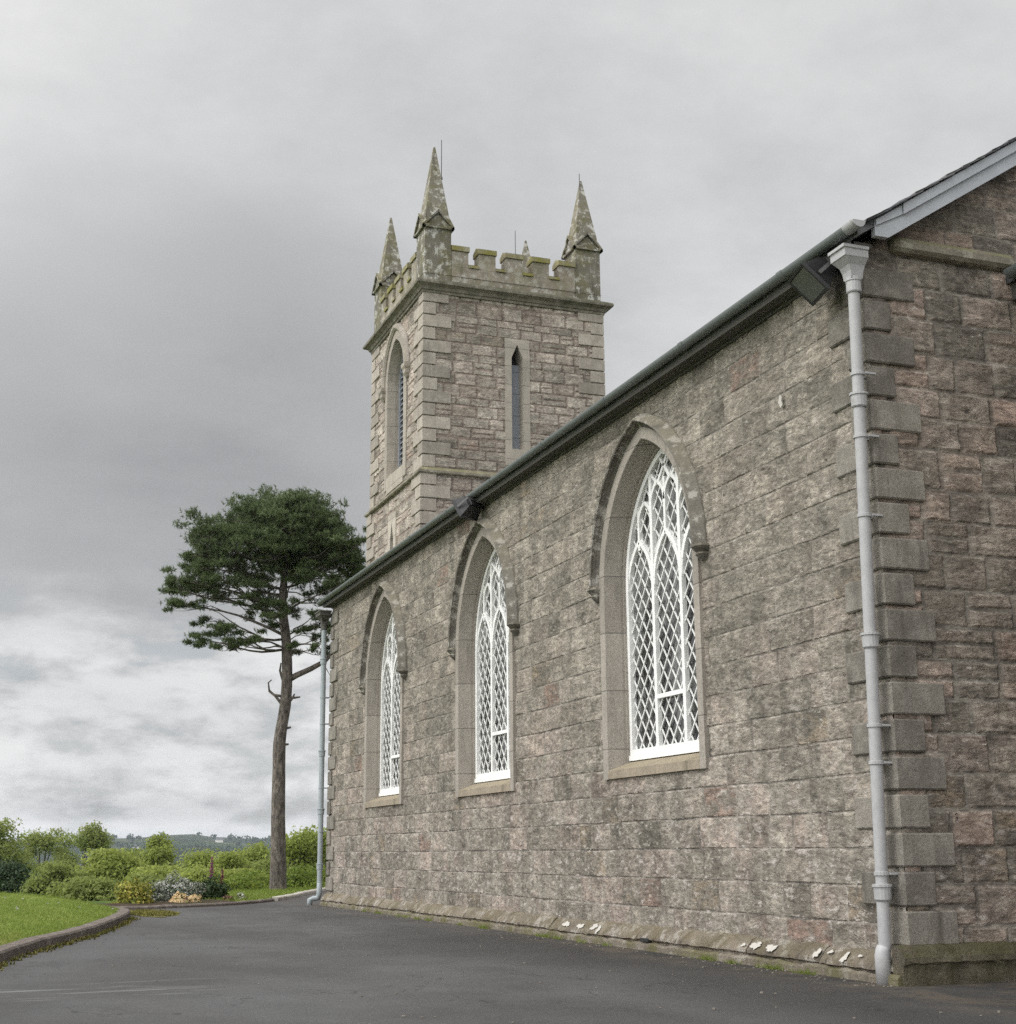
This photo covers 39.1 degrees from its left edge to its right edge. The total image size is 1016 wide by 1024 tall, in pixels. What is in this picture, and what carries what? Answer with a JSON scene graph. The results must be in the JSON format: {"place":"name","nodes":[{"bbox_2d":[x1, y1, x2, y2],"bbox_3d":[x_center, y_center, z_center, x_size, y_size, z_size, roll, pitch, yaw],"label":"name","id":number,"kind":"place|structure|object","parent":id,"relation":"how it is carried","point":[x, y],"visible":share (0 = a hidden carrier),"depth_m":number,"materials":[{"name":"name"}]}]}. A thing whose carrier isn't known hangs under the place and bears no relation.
{"place":"outdoors","nodes":[
{"label":"outdoors","id":0,"kind":"place"},
{"bbox_2d":[0,891,120,944],"bbox_3d":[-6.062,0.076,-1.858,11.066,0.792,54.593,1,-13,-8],"label":"lawn","id":1,"kind":"structure","parent":0,"point":[22,929],"depth_m":18.04,"materials":[{"name":"green plant"}]},
{"bbox_2d":[82,901,114,902],"bbox_3d":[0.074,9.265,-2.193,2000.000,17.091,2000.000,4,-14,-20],"label":"ground","id":2,"kind":"structure","parent":0,"point":[99,901],"depth_m":30.30,"materials":[{"name":"green plant"}]},
{"bbox_2d":[0,856,39,893],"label":"bush","id":3,"kind":"object","parent":2,"relation":"on","point":[11,877],"visible":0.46,"depth_m":63.08,"materials":[{"name":"green plant"}]},
{"bbox_2d":[0,817,42,875],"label":"tree","id":4,"kind":"object","parent":2,"relation":"on","point":[8,849],"visible":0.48,"depth_m":80.81,"materials":[{"name":"green plant"}]},
{"bbox_2d":[19,851,61,874],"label":"tree","id":5,"kind":"object","parent":2,"relation":"on","point":[33,861],"visible":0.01,"depth_m":84.64,"materials":[{"name":"green plant"}]},
{"bbox_2d":[17,826,81,869],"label":"tree","id":6,"kind":"object","parent":2,"relation":"on","point":[45,843],"visible":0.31,"depth_m":108.73,"materials":[{"name":"green plant"}]},
{"bbox_2d":[14,860,93,895],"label":"bush","id":7,"kind":"object","parent":2,"relation":"on","point":[55,871],"visible":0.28,"depth_m":55.77,"materials":[{"name":"green plant"}]},
{"bbox_2d":[0,907,129,963],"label":"kerb","id":8,"kind":"structure","parent":2,"relation":"on","point":[15,948],"depth_m":15.53,"materials":[{"name":"concrete"}]},
{"bbox_2d":[50,820,114,871],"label":"tree","id":9,"kind":"object","parent":2,"relation":"on","point":[93,837],"visible":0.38,"depth_m":106.44,"materials":[{"name":"green plant"}]},
{"bbox_2d":[46,875,121,900],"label":"bush","id":10,"kind":"object","parent":2,"relation":"on","point":[87,888],"visible":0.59,"depth_m":43.00,"materials":[{"name":"green plant"}]},
{"bbox_2d":[69,847,147,881],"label":"bush","id":11,"kind":"object","parent":2,"relation":"on","point":[112,863],"visible":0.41,"depth_m":58.16,"materials":[{"name":"green plant"}]},
{"bbox_2d":[104,847,146,860],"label":"tree","id":12,"kind":"object","parent":2,"relation":"on","point":[130,849],"visible":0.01,"depth_m":85.03,"materials":[{"name":"green plant"}]},
{"bbox_2d":[8,832,286,868],"bbox_3d":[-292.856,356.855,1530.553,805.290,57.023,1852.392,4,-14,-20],"label":"distant wood","id":13,"kind":"object","parent":2,"relation":"on","point":[254,840],"visible":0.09,"depth_m":1805.08,"materials":[{"name":"green plant"}]},
{"bbox_2d":[116,873,183,900],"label":"bush","id":14,"kind":"object","parent":2,"relation":"on","point":[144,878],"visible":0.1,"depth_m":41.78,"materials":[{"name":"green plant"}]},
{"bbox_2d":[120,861,185,885],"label":"bush","id":15,"kind":"object","parent":2,"relation":"on","point":[158,870],"visible":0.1,"depth_m":48.77,"materials":[{"name":"green plant"}]},
{"bbox_2d":[134,831,186,872],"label":"tree","id":16,"kind":"object","parent":2,"relation":"on","point":[160,851],"visible":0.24,"depth_m":78.19,"materials":[{"name":"green plant"}]},
{"bbox_2d":[94,899,235,905],"bbox_3d":[-9.780,7.258,26.244,9.503,0.167,2.958,0,-13,-1],"label":"flower bed","id":17,"kind":"object","parent":2,"relation":"on","point":[162,903],"visible":0.36,"depth_m":25.85,"materials":[{"name":"soil"}]},
{"bbox_2d":[112,876,157,903],"bbox_3d":[-6.755,6.920,25.961,0.787,0.609,0.810,-10,-16,34],"label":"shrub","id":18,"kind":"object","parent":17,"relation":"on","point":[131,892],"visible":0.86,"depth_m":25.81,"materials":[{"name":"yellow plant"}]},
{"bbox_2d":[146,881,168,901],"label":"shrub","id":19,"kind":"object","parent":17,"relation":"on","point":[158,893],"visible":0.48,"depth_m":27.00,"materials":[{"name":"grey plant"}]},
{"bbox_2d":[168,891,189,902],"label":"flower clump","id":20,"kind":"object","parent":17,"relation":"on","point":[178,897],"visible":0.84,"depth_m":26.31,"materials":[{"name":"beige plant"}]},
{"bbox_2d":[151,871,207,900],"bbox_3d":[-6.437,7.229,27.590,1.150,0.657,1.171,-2,-13,8],"label":"shrub","id":21,"kind":"object","parent":17,"relation":"on","point":[170,889],"visible":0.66,"depth_m":27.43,"materials":[{"name":"grey plant"}]},
{"bbox_2d":[188,894,201,901],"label":"flower clump","id":22,"kind":"object","parent":17,"relation":"on","point":[194,898],"visible":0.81,"depth_m":26.49,"materials":[{"name":"beige plant"}]},
{"bbox_2d":[114,898,273,909],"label":"kerb","id":23,"kind":"structure","parent":2,"relation":"on","point":[200,904],"depth_m":25.98,"materials":[{"name":"concrete"}]},
{"bbox_2d":[167,847,227,873],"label":"bush","id":24,"kind":"object","parent":2,"relation":"on","point":[204,858],"visible":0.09,"depth_m":75.34,"materials":[{"name":"green plant"}]},
{"bbox_2d":[170,867,226,884],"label":"bush","id":25,"kind":"object","parent":2,"relation":"on","point":[198,873],"visible":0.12,"depth_m":44.91,"materials":[{"name":"green plant"}]},
{"bbox_2d":[183,851,257,873],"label":"bush","id":26,"kind":"object","parent":2,"relation":"on","point":[229,860],"visible":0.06,"depth_m":65.62,"materials":[{"name":"green plant"}]},
{"bbox_2d":[213,868,269,881],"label":"bush","id":27,"kind":"object","parent":2,"relation":"on","point":[228,872],"visible":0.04,"depth_m":44.94,"materials":[{"name":"green plant"}]},
{"bbox_2d":[233,841,270,865],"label":"tree","id":28,"kind":"object","parent":2,"relation":"on","point":[257,852],"visible":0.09,"depth_m":76.19,"materials":[{"name":"green plant"}]},
{"bbox_2d":[252,857,291,876],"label":"bush","id":29,"kind":"object","parent":2,"relation":"on","point":[263,865],"visible":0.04,"depth_m":54.62,"materials":[{"name":"green plant"}]},
{"bbox_2d":[261,825,327,876],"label":"tree","id":30,"kind":"object","parent":2,"relation":"on","point":[301,847],"visible":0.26,"depth_m":67.45,"materials":[{"name":"green plant"}]},
{"bbox_2d":[272,887,326,900],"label":"kerb","id":31,"kind":"structure","parent":2,"relation":"on","point":[292,895],"depth_m":31.18,"materials":[{"name":"concrete"}]},
{"bbox_2d":[307,137,1015,985],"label":"church","id":32,"kind":"structure","parent":2,"relation":"on","point":[701,641],"depth_m":13.43,"materials":[{"name":"stone"}]},
{"bbox_2d":[359,580,407,807],"bbox_3d":[-1.956,2.979,23.794,0.450,3.744,2.670,4,-14,-20],"label":"window","id":33,"kind":"structure","parent":32,"relation":"in","point":[383,672],"depth_m":24.38,"materials":[{"name":"white paint"}]},
{"bbox_2d":[451,496,486,520],"bbox_3d":[-0.490,-0.074,19.506,0.433,0.336,0.388,-11,-17,36],"label":"floodlight","id":34,"kind":"object","parent":32,"relation":"attached to","point":[468,507],"visible":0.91,"depth_m":19.44,"materials":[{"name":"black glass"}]},
{"bbox_2d":[447,517,519,797],"bbox_3d":[-0.224,1.888,19.244,0.450,3.744,2.670,4,-14,-20],"label":"window","id":35,"kind":"structure","parent":32,"relation":"in","point":[484,623],"depth_m":19.76,"materials":[{"name":"white paint"}]},
{"bbox_2d":[587,413,709,779],"bbox_3d":[1.522,0.789,14.657,0.450,3.744,2.670,4,-14,-20],"label":"window","id":36,"kind":"structure","parent":32,"relation":"in","point":[649,541],"depth_m":15.01,"materials":[{"name":"white paint"}]},
{"bbox_2d":[787,257,841,305],"bbox_3d":[2.523,-1.905,11.605,0.419,0.368,0.396,1,-13,-7],"label":"floodlight","id":37,"kind":"object","parent":32,"relation":"attached to","point":[810,282],"visible":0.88,"depth_m":11.49,"materials":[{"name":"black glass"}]},
{"bbox_2d":[29,834,269,864],"bbox_3d":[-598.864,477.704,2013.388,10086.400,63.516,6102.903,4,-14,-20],"label":"hills","id":38,"kind":"structure","parent":0,"point":[187,840],"depth_m":2055.89,"materials":[{"name":"green plant"}]},
{"bbox_2d":[215,838,222,842],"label":"farmhouse","id":39,"kind":"object","parent":38,"relation":"on","point":[220,840],"visible":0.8,"depth_m":2102.01,"materials":[{"name":"paint"}]},
{"bbox_2d":[106,884,324,902],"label":"grass verge","id":40,"kind":"object","parent":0,"point":[262,895],"depth_m":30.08,"materials":[{"name":"green plant"}]},
{"bbox_2d":[185,877,206,898],"bbox_3d":[-6.161,7.409,27.984,0.589,0.518,0.570,-11,-17,37],"label":"shrub","id":41,"kind":"object","parent":40,"relation":"on","point":[190,880],"visible":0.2,"depth_m":27.94,"materials":[{"name":"grey plant"}]},
{"bbox_2d":[209,857,213,883],"bbox_3d":[-5.935,7.273,28.444,0.245,0.834,0.292,4,-14,-20],"label":"foxglove","id":42,"kind":"object","parent":40,"relation":"on","point":[211,871],"visible":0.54,"depth_m":28.50,"materials":[{"name":"purple plant"}]},
{"bbox_2d":[198,874,232,898],"bbox_3d":[-5.848,7.432,28.257,0.789,0.555,0.764,4,-14,-20],"label":"shrub","id":43,"kind":"object","parent":40,"relation":"on","point":[214,889],"visible":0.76,"depth_m":28.12,"materials":[{"name":"green plant"}]},
{"bbox_2d":[220,869,223,898],"bbox_3d":[-5.704,7.426,28.532,0.271,0.626,0.245,-8,-15,29],"label":"foxglove","id":44,"kind":"object","parent":40,"relation":"on","point":[222,875],"visible":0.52,"depth_m":28.58,"materials":[{"name":"purple plant"}]},
{"bbox_2d":[222,895,234,900],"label":"flower clump","id":45,"kind":"object","parent":40,"relation":"on","point":[226,897],"visible":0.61,"depth_m":27.71,"materials":[{"name":"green plant"}]},
{"bbox_2d":[218,879,243,891],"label":"shrub","id":46,"kind":"object","parent":40,"relation":"on","point":[235,886],"visible":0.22,"depth_m":34.49,"materials":[{"name":"green plant"}]},
{"bbox_2d":[236,893,247,899],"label":"flower clump","id":47,"kind":"object","parent":40,"relation":"on","point":[239,895],"visible":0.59,"depth_m":28.14,"materials":[{"name":"white plant"}]},
{"bbox_2d":[225,875,266,889],"bbox_3d":[-6.571,9.241,35.395,1.190,0.539,1.199,4,-14,-20],"label":"shrub","id":48,"kind":"object","parent":40,"relation":"on","point":[248,884],"visible":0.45,"depth_m":35.24,"materials":[{"name":"green plant"}]},
{"bbox_2d":[227,868,269,888],"bbox_3d":[-6.741,9.649,37.425,1.708,0.682,1.762,4,-14,-20],"label":"shrub","id":49,"kind":"object","parent":40,"relation":"on","point":[265,877],"visible":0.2,"depth_m":37.30,"materials":[{"name":"green plant"}]},
{"bbox_2d":[158,483,366,889],"bbox_3d":[-5.908,4.406,36.160,6.134,10.514,5.514,4,-14,-20],"label":"pine tree","id":50,"kind":"object","parent":40,"relation":"on","point":[272,536],"visible":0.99,"depth_m":35.92,"materials":[{"name":"green plant"}]},
{"bbox_2d":[268,862,324,887],"bbox_3d":[-5.426,9.437,36.859,1.403,0.812,1.491,4,-14,-20],"label":"shrub","id":51,"kind":"object","parent":40,"relation":"on","point":[295,878],"visible":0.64,"depth_m":36.65,"materials":[{"name":"green plant"}]},
{"bbox_2d":[291,864,326,886],"bbox_3d":[-5.190,9.865,38.621,1.659,0.789,1.608,-7,-15,24],"label":"shrub","id":52,"kind":"object","parent":40,"relation":"on","point":[314,874],"visible":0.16,"depth_m":38.40,"materials":[{"name":"green plant"}]},
{"bbox_2d":[0,891,1015,1023],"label":"driveway","id":53,"kind":"structure","parent":0,"point":[82,982],"depth_m":10.55,"materials":[{"name":"grey asphalt"}]},
{"bbox_2d":[0,908,179,970],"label":"moss tufts","id":54,"kind":"object","parent":53,"relation":"on","point":[152,912],"visible":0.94,"depth_m":17.18,"materials":[{"name":"green plant"}]},
{"bbox_2d":[102,906,1000,1022],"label":"grit","id":55,"kind":"object","parent":53,"relation":"on","point":[589,946],"visible":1,"depth_m":11.94,"materials":[{"name":"grey gravel"}]},
{"bbox_2d":[361,910,815,974],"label":"wall weeds","id":56,"kind":"object","parent":53,"relation":"on","point":[709,958],"depth_m":12.56,"materials":[{"name":"green plant"}]},
{"bbox_2d":[0,0,1015,841],"label":"sky","id":57,"kind":"structure","parent":0,"point":[199,199],"materials":[{"name":"grey"}]}
]}

